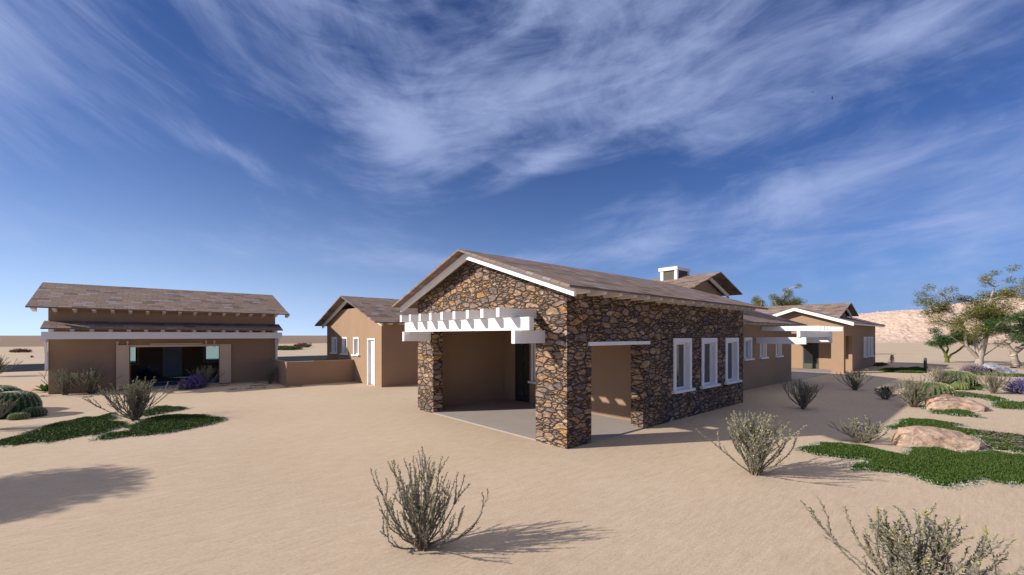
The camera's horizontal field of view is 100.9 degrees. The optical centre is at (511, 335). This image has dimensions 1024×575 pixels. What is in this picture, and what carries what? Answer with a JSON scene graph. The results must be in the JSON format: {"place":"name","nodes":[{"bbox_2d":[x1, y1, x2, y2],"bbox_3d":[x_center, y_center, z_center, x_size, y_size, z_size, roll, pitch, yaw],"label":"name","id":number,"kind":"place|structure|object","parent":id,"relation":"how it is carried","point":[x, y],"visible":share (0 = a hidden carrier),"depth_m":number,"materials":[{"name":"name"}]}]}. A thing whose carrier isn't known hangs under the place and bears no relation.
{"place":"outdoors","nodes":[
{"label":"outdoors","id":0,"kind":"place"},
{"bbox_2d":[25,282,289,393],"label":"barn house","id":1,"kind":"structure","parent":0,"point":[171,334],"depth_m":19.86,"materials":[{"name":"beige paint"}]},
{"bbox_2d":[116,345,128,388],"bbox_3d":[-17.143,1.395,18.621,0.420,1.930,0.053,0,0,-41],"label":"sliding door","id":2,"kind":"structure","parent":1,"relation":"in","point":[122,353],"depth_m":18.60,"materials":[{"name":"beige wood"}]},
{"bbox_2d":[130,347,138,364],"bbox_3d":[-21.424,1.055,23.480,1.080,1.210,0.140,0,0,-41],"label":"window","id":3,"kind":"structure","parent":1,"relation":"in","point":[137,348],"depth_m":23.73,"materials":[{"name":"black"}]},
{"bbox_2d":[163,347,181,376],"bbox_3d":[-19.874,1.365,24.746,0.860,2.030,0.073,0,0,-41],"label":"door","id":4,"kind":"structure","parent":1,"relation":"in","point":[172,356],"depth_m":24.72,"materials":[{"name":"blue"}]},
{"bbox_2d":[203,346,218,362],"bbox_3d":[-18.441,1.055,26.092,1.010,1.210,0.140,0,0,-41],"label":"window","id":5,"kind":"structure","parent":1,"relation":"in","point":[204,347],"depth_m":25.79,"materials":[{"name":"black"}]},
{"bbox_2d":[219,344,230,382],"bbox_3d":[-14.306,1.395,21.104,0.480,1.930,0.053,0,0,-41],"label":"sliding door","id":6,"kind":"structure","parent":1,"relation":"in","point":[224,349],"depth_m":21.08,"materials":[{"name":"beige wood"}]},
{"bbox_2d":[0,336,326,346],"bbox_3d":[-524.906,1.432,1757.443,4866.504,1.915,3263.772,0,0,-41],"label":"distant plain","id":7,"kind":"structure","parent":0,"point":[20,341],"depth_m":178.48,"materials":[{"name":"brown sand"}]},
{"bbox_2d":[1,355,326,371],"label":"road","id":8,"kind":"structure","parent":0,"point":[27,367],"depth_m":34.82,"materials":[{"name":"grey asphalt"}]},
{"bbox_2d":[315,296,417,386],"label":"gabled house","id":9,"kind":"structure","parent":0,"point":[364,334],"depth_m":20.76,"materials":[{"name":"beige paint"}]},
{"bbox_2d":[330,337,337,353],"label":"window","id":10,"kind":"structure","parent":9,"relation":"in","point":[334,339],"depth_m":24.48,"materials":[{"name":"white paint"}]},
{"bbox_2d":[340,337,347,354],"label":"window","id":11,"kind":"structure","parent":9,"relation":"in","point":[344,339],"depth_m":23.27,"materials":[{"name":"white paint"}]},
{"bbox_2d":[351,337,359,355],"bbox_3d":[-8.019,0.573,21.840,0.230,0.965,0.950,0,0,-41],"label":"window","id":12,"kind":"structure","parent":9,"relation":"in","point":[355,339],"depth_m":22.05,"materials":[{"name":"white paint"}]},
{"bbox_2d":[370,340,373,384],"bbox_3d":[-6.700,1.295,20.509,0.050,2.170,0.750,0,0,-41],"label":"door","id":13,"kind":"structure","parent":9,"relation":"in","point":[371,341],"depth_m":20.58,"materials":[{"name":"white paint"}]},
{"bbox_2d":[0,343,1023,574],"bbox_3d":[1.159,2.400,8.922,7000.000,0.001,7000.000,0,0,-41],"label":"ground","id":14,"kind":"structure","parent":0,"point":[275,478],"depth_m":6.54,"materials":[{"name":"beige sand"}]},
{"bbox_2d":[0,398,19,417],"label":"desert shrub","id":15,"kind":"object","parent":14,"relation":"on","point":[6,409],"visible":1,"depth_m":10.97,"materials":[{"name":"green plant"}]},
{"bbox_2d":[0,385,20,391],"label":"barrel cactus","id":16,"kind":"object","parent":14,"relation":"on","point":[4,388],"visible":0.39,"depth_m":13.35,"materials":[{"name":"green plant"}]},
{"bbox_2d":[0,355,21,373],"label":"desert shrub","id":17,"kind":"object","parent":14,"relation":"on","point":[2,366],"visible":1,"depth_m":25.05,"materials":[{"name":"green plant"}]},
{"bbox_2d":[6,411,30,419],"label":"barrel cactus","id":18,"kind":"object","parent":14,"relation":"on","point":[19,415],"visible":1,"depth_m":12.05,"materials":[{"name":"green plant"}]},
{"bbox_2d":[9,348,32,352],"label":"flowering shrub","id":19,"kind":"object","parent":14,"relation":"on","point":[19,350],"visible":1,"depth_m":59.22,"materials":[{"name":"brown plant"}]},
{"bbox_2d":[0,390,42,418],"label":"barrel cactus","id":20,"kind":"object","parent":14,"relation":"on","point":[28,399],"visible":0.84,"depth_m":12.40,"materials":[{"name":"green plant"}]},
{"bbox_2d":[21,406,47,417],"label":"barrel cactus","id":21,"kind":"object","parent":14,"relation":"on","point":[37,411],"visible":0.86,"depth_m":12.44,"materials":[{"name":"green plant"}]},
{"bbox_2d":[30,384,47,391],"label":"agave","id":22,"kind":"object","parent":14,"relation":"on","point":[43,387],"visible":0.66,"depth_m":17.84,"materials":[{"name":"green plant"}]},
{"bbox_2d":[38,369,85,394],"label":"desert shrub","id":23,"kind":"object","parent":14,"relation":"on","point":[64,387],"visible":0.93,"depth_m":16.99,"materials":[{"name":"green plant"}]},
{"bbox_2d":[0,412,130,446],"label":"ground cover","id":24,"kind":"object","parent":14,"relation":"on","point":[74,428],"visible":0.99,"depth_m":10.47,"materials":[{"name":"green plant"}]},
{"bbox_2d":[60,366,121,393],"bbox_3d":[-17.275,1.831,17.402,1.558,1.156,1.863,0,0,-3],"label":"desert shrub","id":25,"kind":"object","parent":14,"relation":"on","point":[90,381],"visible":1,"depth_m":17.32,"materials":[{"name":"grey plant"}]},
{"bbox_2d":[82,376,177,419],"bbox_3d":[-10.684,1.770,11.960,2.082,1.282,1.398,0,0,-40],"label":"desert shrub","id":26,"kind":"object","parent":14,"relation":"on","point":[135,397],"visible":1,"depth_m":11.87,"materials":[{"name":"green plant"}]},
{"bbox_2d":[136,366,160,377],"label":"shrub","id":27,"kind":"object","parent":14,"relation":"on","point":[148,372],"visible":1,"depth_m":23.31,"materials":[{"name":"purple plant"}]},
{"bbox_2d":[87,413,227,441],"bbox_3d":[-9.094,2.350,11.433,2.487,0.120,3.448,0,0,-16],"label":"ground cover","id":28,"kind":"object","parent":14,"relation":"on","point":[164,424],"visible":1,"depth_m":11.08,"materials":[{"name":"green plant"}]},
{"bbox_2d":[124,405,191,417],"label":"ground cover","id":29,"kind":"object","parent":14,"relation":"on","point":[157,409],"visible":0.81,"depth_m":13.35,"materials":[{"name":"green plant"}]},
{"bbox_2d":[176,379,190,388],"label":"lavender","id":30,"kind":"object","parent":14,"relation":"on","point":[182,385],"visible":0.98,"depth_m":18.63,"materials":[{"name":"purple plant"}]},
{"bbox_2d":[185,374,206,388],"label":"lavender","id":31,"kind":"object","parent":14,"relation":"on","point":[195,382],"visible":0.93,"depth_m":18.97,"materials":[{"name":"purple plant"}]},
{"bbox_2d":[187,365,225,386],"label":"desert shrub","id":32,"kind":"object","parent":14,"relation":"on","point":[207,374],"visible":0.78,"depth_m":19.61,"materials":[{"name":"grey plant"}]},
{"bbox_2d":[259,362,277,383],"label":"desert shrub","id":33,"kind":"object","parent":14,"relation":"on","point":[269,376],"visible":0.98,"depth_m":20.92,"materials":[{"name":"grey plant"}]},
{"bbox_2d":[278,345,302,349],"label":"ground cover","id":34,"kind":"object","parent":14,"relation":"on","point":[284,347],"visible":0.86,"depth_m":70.37,"materials":[{"name":"green plant"}]},
{"bbox_2d":[294,342,309,346],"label":"flowering shrub","id":35,"kind":"object","parent":14,"relation":"on","point":[301,344],"visible":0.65,"depth_m":86.29,"materials":[{"name":"plant"}]},
{"bbox_2d":[270,359,353,385],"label":"wall","id":36,"kind":"structure","parent":14,"relation":"on","point":[309,372],"depth_m":20.95,"materials":[{"name":"beige paint"}]},
{"bbox_2d":[314,358,337,360],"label":"wall","id":37,"kind":"structure","parent":14,"relation":"on","point":[325,359],"depth_m":23.39,"materials":[{"name":"beige paint"}]},
{"bbox_2d":[370,447,488,551],"bbox_3d":[-0.974,1.822,4.726,1.108,1.182,0.980,0,0,40],"label":"desert shrub","id":38,"kind":"object","parent":14,"relation":"on","point":[422,532],"visible":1,"depth_m":4.72,"materials":[{"name":"green plant"}]},
{"bbox_2d":[695,410,806,475],"bbox_3d":[4.180,1.842,7.325,1.828,1.135,1.529,0,0,-38],"label":"desert shrub","id":39,"kind":"object","parent":14,"relation":"on","point":[758,449],"visible":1,"depth_m":7.23,"materials":[{"name":"green plant"}]},
{"bbox_2d":[751,296,767,306],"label":"palo verde tree","id":40,"kind":"object","parent":14,"relation":"on","point":[757,301],"visible":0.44,"depth_m":51.09,"materials":[{"name":"green plant"}]},
{"bbox_2d":[768,284,806,305],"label":"palo verde tree","id":41,"kind":"object","parent":14,"relation":"on","point":[782,302],"visible":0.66,"depth_m":51.91,"materials":[{"name":"green plant"}]},
{"bbox_2d":[780,378,823,408],"bbox_3d":[9.449,1.895,13.794,1.234,1.028,1.485,0,0,26],"label":"desert shrub","id":42,"kind":"object","parent":14,"relation":"on","point":[803,399],"visible":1,"depth_m":13.79,"materials":[{"name":"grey plant"}]},
{"bbox_2d":[835,368,873,389],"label":"desert shrub","id":43,"kind":"object","parent":14,"relation":"on","point":[855,383],"visible":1,"depth_m":18.50,"materials":[{"name":"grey plant"}]},
{"bbox_2d":[826,415,888,442],"bbox_3d":[7.768,2.082,9.443,0.994,0.652,0.847,0,0,12],"label":"desert shrub","id":44,"kind":"object","parent":14,"relation":"on","point":[869,434],"visible":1,"depth_m":9.43,"materials":[{"name":"grey plant"}]},
{"bbox_2d":[873,362,889,365],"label":"ground cover","id":45,"kind":"object","parent":14,"relation":"on","point":[879,364],"visible":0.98,"depth_m":33.47,"materials":[{"name":"green plant"}]},
{"bbox_2d":[872,386,896,392],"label":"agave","id":46,"kind":"object","parent":14,"relation":"on","point":[885,387],"visible":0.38,"depth_m":17.14,"materials":[{"name":"green plant"}]},
{"bbox_2d":[874,386,894,399],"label":"desert shrub","id":47,"kind":"object","parent":14,"relation":"on","point":[888,394],"visible":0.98,"depth_m":15.84,"materials":[{"name":"grey plant"}]},
{"bbox_2d":[877,366,926,372],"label":"ground cover","id":48,"kind":"object","parent":14,"relation":"on","point":[916,369],"visible":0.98,"depth_m":28.02,"materials":[{"name":"green plant"}]},
{"bbox_2d":[794,441,1023,489],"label":"ground cover","id":49,"kind":"object","parent":14,"relation":"on","point":[943,466],"visible":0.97,"depth_m":7.81,"materials":[{"name":"green plant"}]},
{"bbox_2d":[800,497,1023,574],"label":"desert shrub","id":50,"kind":"object","parent":14,"relation":"on","point":[890,544],"visible":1,"depth_m":3.61,"materials":[{"name":"green plant"}]},
{"bbox_2d":[887,375,939,406],"bbox_3d":[13.460,1.846,14.134,1.831,1.127,1.229,0,0,-35],"label":"desert shrub","id":51,"kind":"object","parent":14,"relation":"on","point":[914,392],"visible":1,"depth_m":14.06,"materials":[{"name":"grey plant"}]},
{"bbox_2d":[923,358,927,368],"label":"columnar cactus","id":52,"kind":"object","parent":14,"relation":"on","point":[925,366],"visible":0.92,"depth_m":28.65,"materials":[{"name":"green plant"}]},
{"bbox_2d":[912,382,956,400],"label":"barrel cactus","id":53,"kind":"object","parent":14,"relation":"on","point":[942,388],"visible":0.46,"depth_m":15.12,"materials":[{"name":"green plant"}]},
{"bbox_2d":[891,425,986,450],"bbox_3d":[9.269,2.272,9.185,1.907,0.504,0.938,0,0,0],"label":"boulder","id":54,"kind":"object","parent":14,"relation":"on","point":[923,436],"visible":0.78,"depth_m":9.01,"materials":[{"name":"beige stone"}]},
{"bbox_2d":[921,366,967,383],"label":"desert shrub","id":55,"kind":"object","parent":14,"relation":"on","point":[940,376],"visible":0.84,"depth_m":19.05,"materials":[{"name":"grey plant"}]},
{"bbox_2d":[923,327,981,362],"bbox_3d":[38.800,0.795,37.154,4.355,3.233,3.778,0,0,0],"label":"palo verde tree","id":56,"kind":"object","parent":14,"relation":"on","point":[943,340],"visible":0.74,"depth_m":37.23,"materials":[{"name":"green plant"}]},
{"bbox_2d":[918,405,987,418],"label":"ground cover","id":57,"kind":"object","parent":14,"relation":"on","point":[961,412],"visible":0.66,"depth_m":12.91,"materials":[{"name":"green plant"}]},
{"bbox_2d":[883,417,1023,453],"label":"ground cover","id":58,"kind":"object","parent":14,"relation":"on","point":[1011,442],"visible":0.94,"depth_m":10.11,"materials":[{"name":"green plant"}]},
{"bbox_2d":[924,394,989,411],"bbox_3d":[14.455,2.238,13.719,2.025,0.581,0.954,0,0,0],"label":"boulder","id":59,"kind":"object","parent":14,"relation":"on","point":[941,401],"visible":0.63,"depth_m":13.56,"materials":[{"name":"beige stone"}]},
{"bbox_2d":[936,370,978,385],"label":"barrel cactus","id":60,"kind":"object","parent":14,"relation":"on","point":[970,380],"visible":0.48,"depth_m":19.48,"materials":[{"name":"green plant"}]},
{"bbox_2d":[953,381,969,389],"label":"barrel cactus","id":61,"kind":"object","parent":14,"relation":"on","point":[962,385],"visible":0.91,"depth_m":18.55,"materials":[{"name":"green plant"}]},
{"bbox_2d":[911,263,1023,364],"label":"palo verde tree","id":62,"kind":"object","parent":14,"relation":"on","point":[982,311],"visible":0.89,"depth_m":33.67,"materials":[{"name":"green plant"}]},
{"bbox_2d":[959,362,988,371],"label":"lavender","id":63,"kind":"object","parent":14,"relation":"on","point":[975,368],"visible":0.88,"depth_m":26.72,"materials":[{"name":"purple plant"}]},
{"bbox_2d":[969,383,988,390],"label":"ground cover","id":64,"kind":"object","parent":14,"relation":"on","point":[979,387],"visible":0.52,"depth_m":18.78,"materials":[{"name":"green plant"}]},
{"bbox_2d":[956,390,1014,400],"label":"ground cover","id":65,"kind":"object","parent":14,"relation":"on","point":[965,394],"visible":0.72,"depth_m":16.28,"materials":[{"name":"green plant"}]},
{"bbox_2d":[971,369,1012,393],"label":"desert shrub","id":66,"kind":"object","parent":14,"relation":"on","point":[990,381],"visible":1,"depth_m":17.36,"materials":[{"name":"grey plant"}]},
{"bbox_2d":[971,371,1023,376],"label":"ground cover","id":67,"kind":"object","parent":14,"relation":"on","point":[1004,374],"visible":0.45,"depth_m":25.01,"materials":[{"name":"green plant"}]},
{"bbox_2d":[980,364,1017,373],"bbox_3d":[30.694,2.158,26.832,2.241,0.740,1.118,0,0,0],"label":"boulder","id":68,"kind":"object","parent":14,"relation":"on","point":[1002,369],"visible":0.66,"depth_m":26.53,"materials":[{"name":"grey stone"}]},
{"bbox_2d":[977,309,1023,367],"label":"desert tree","id":69,"kind":"object","parent":14,"relation":"on","point":[1016,334],"visible":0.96,"depth_m":31.00,"materials":[{"name":"green plant"}]},
{"bbox_2d":[989,400,1023,409],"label":"ground cover","id":70,"kind":"object","parent":14,"relation":"on","point":[1013,405],"visible":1,"depth_m":14.23,"materials":[{"name":"green plant"}]},
{"bbox_2d":[1000,376,1023,393],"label":"lavender","id":71,"kind":"object","parent":14,"relation":"on","point":[1017,387],"visible":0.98,"depth_m":17.35,"materials":[{"name":"purple plant"}]},
{"bbox_2d":[0,0,1023,335],"label":"sky","id":72,"kind":"structure","parent":0,"point":[307,155],"materials":[{"name":"blue"}]},
{"bbox_2d":[392,249,885,448],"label":"stone house","id":73,"kind":"structure","parent":0,"point":[573,357],"depth_m":12.34,"materials":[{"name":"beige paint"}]},
{"bbox_2d":[515,343,529,402],"bbox_3d":[0.382,1.265,15.166,0.142,2.210,0.780,0,0,-41],"label":"door","id":74,"kind":"structure","parent":73,"relation":"in","point":[522,350],"depth_m":15.18,"materials":[{"name":"black wood"}]},
{"bbox_2d":[528,343,535,383],"bbox_3d":[1.053,0.883,14.371,0.220,1.565,1.280,0,0,-41],"label":"window","id":75,"kind":"structure","parent":73,"relation":"in","point":[533,345],"depth_m":14.72,"materials":[{"name":"white paint"}]},
{"bbox_2d":[672,338,695,393],"bbox_3d":[4.896,0.855,12.244,1.240,1.550,0.275,0,0,-41],"label":"window","id":76,"kind":"structure","parent":73,"relation":"in","point":[682,347],"depth_m":12.43,"materials":[{"name":"white paint"}]},
{"bbox_2d":[700,338,720,388],"bbox_3d":[6.202,0.855,13.387,1.250,1.550,0.275,0,0,-41],"label":"window","id":77,"kind":"structure","parent":73,"relation":"in","point":[708,345],"depth_m":13.60,"materials":[{"name":"white paint"}]},
{"bbox_2d":[724,338,741,384],"bbox_3d":[7.518,0.855,14.540,1.250,1.550,0.275,0,0,-41],"label":"window","id":78,"kind":"structure","parent":73,"relation":"in","point":[731,344],"depth_m":14.76,"materials":[{"name":"white paint"}]},
{"bbox_2d":[743,337,754,360],"bbox_3d":[10.335,0.588,18.571,1.060,0.995,0.230,0,0,-41],"label":"window","id":79,"kind":"structure","parent":73,"relation":"in","point":[747,340],"depth_m":18.73,"materials":[{"name":"white paint"}]},
{"bbox_2d":[759,344,768,358],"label":"window","id":80,"kind":"structure","parent":73,"relation":"in","point":[763,347],"depth_m":19.98,"materials":[{"name":"white paint"}]},
{"bbox_2d":[775,344,783,356],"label":"window","id":81,"kind":"structure","parent":73,"relation":"in","point":[778,346],"depth_m":21.39,"materials":[{"name":"white paint"}]},
{"bbox_2d":[803,343,818,368],"bbox_3d":[21.505,1.285,30.405,0.080,2.170,0.980,0,0,-41],"label":"door","id":82,"kind":"structure","parent":73,"relation":"in","point":[810,350],"depth_m":30.38,"materials":[{"name":"grey glass"}]},
{"bbox_2d":[863,337,867,357],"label":"window","id":83,"kind":"structure","parent":73,"relation":"in","point":[865,338],"depth_m":31.12,"materials":[{"name":"white paint"}]},
{"bbox_2d":[868,337,871,356],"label":"window","id":84,"kind":"structure","parent":73,"relation":"in","point":[868,337],"depth_m":31.92,"materials":[{"name":"white paint"}]},
{"bbox_2d":[871,337,874,356],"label":"window","id":85,"kind":"structure","parent":73,"relation":"in","point":[872,355],"depth_m":32.77,"materials":[{"name":"white paint"}]},
{"bbox_2d":[852,296,1023,342],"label":"hill","id":86,"kind":"structure","parent":0,"point":[906,326],"depth_m":152.52,"materials":[{"name":"beige sand"}]}
]}

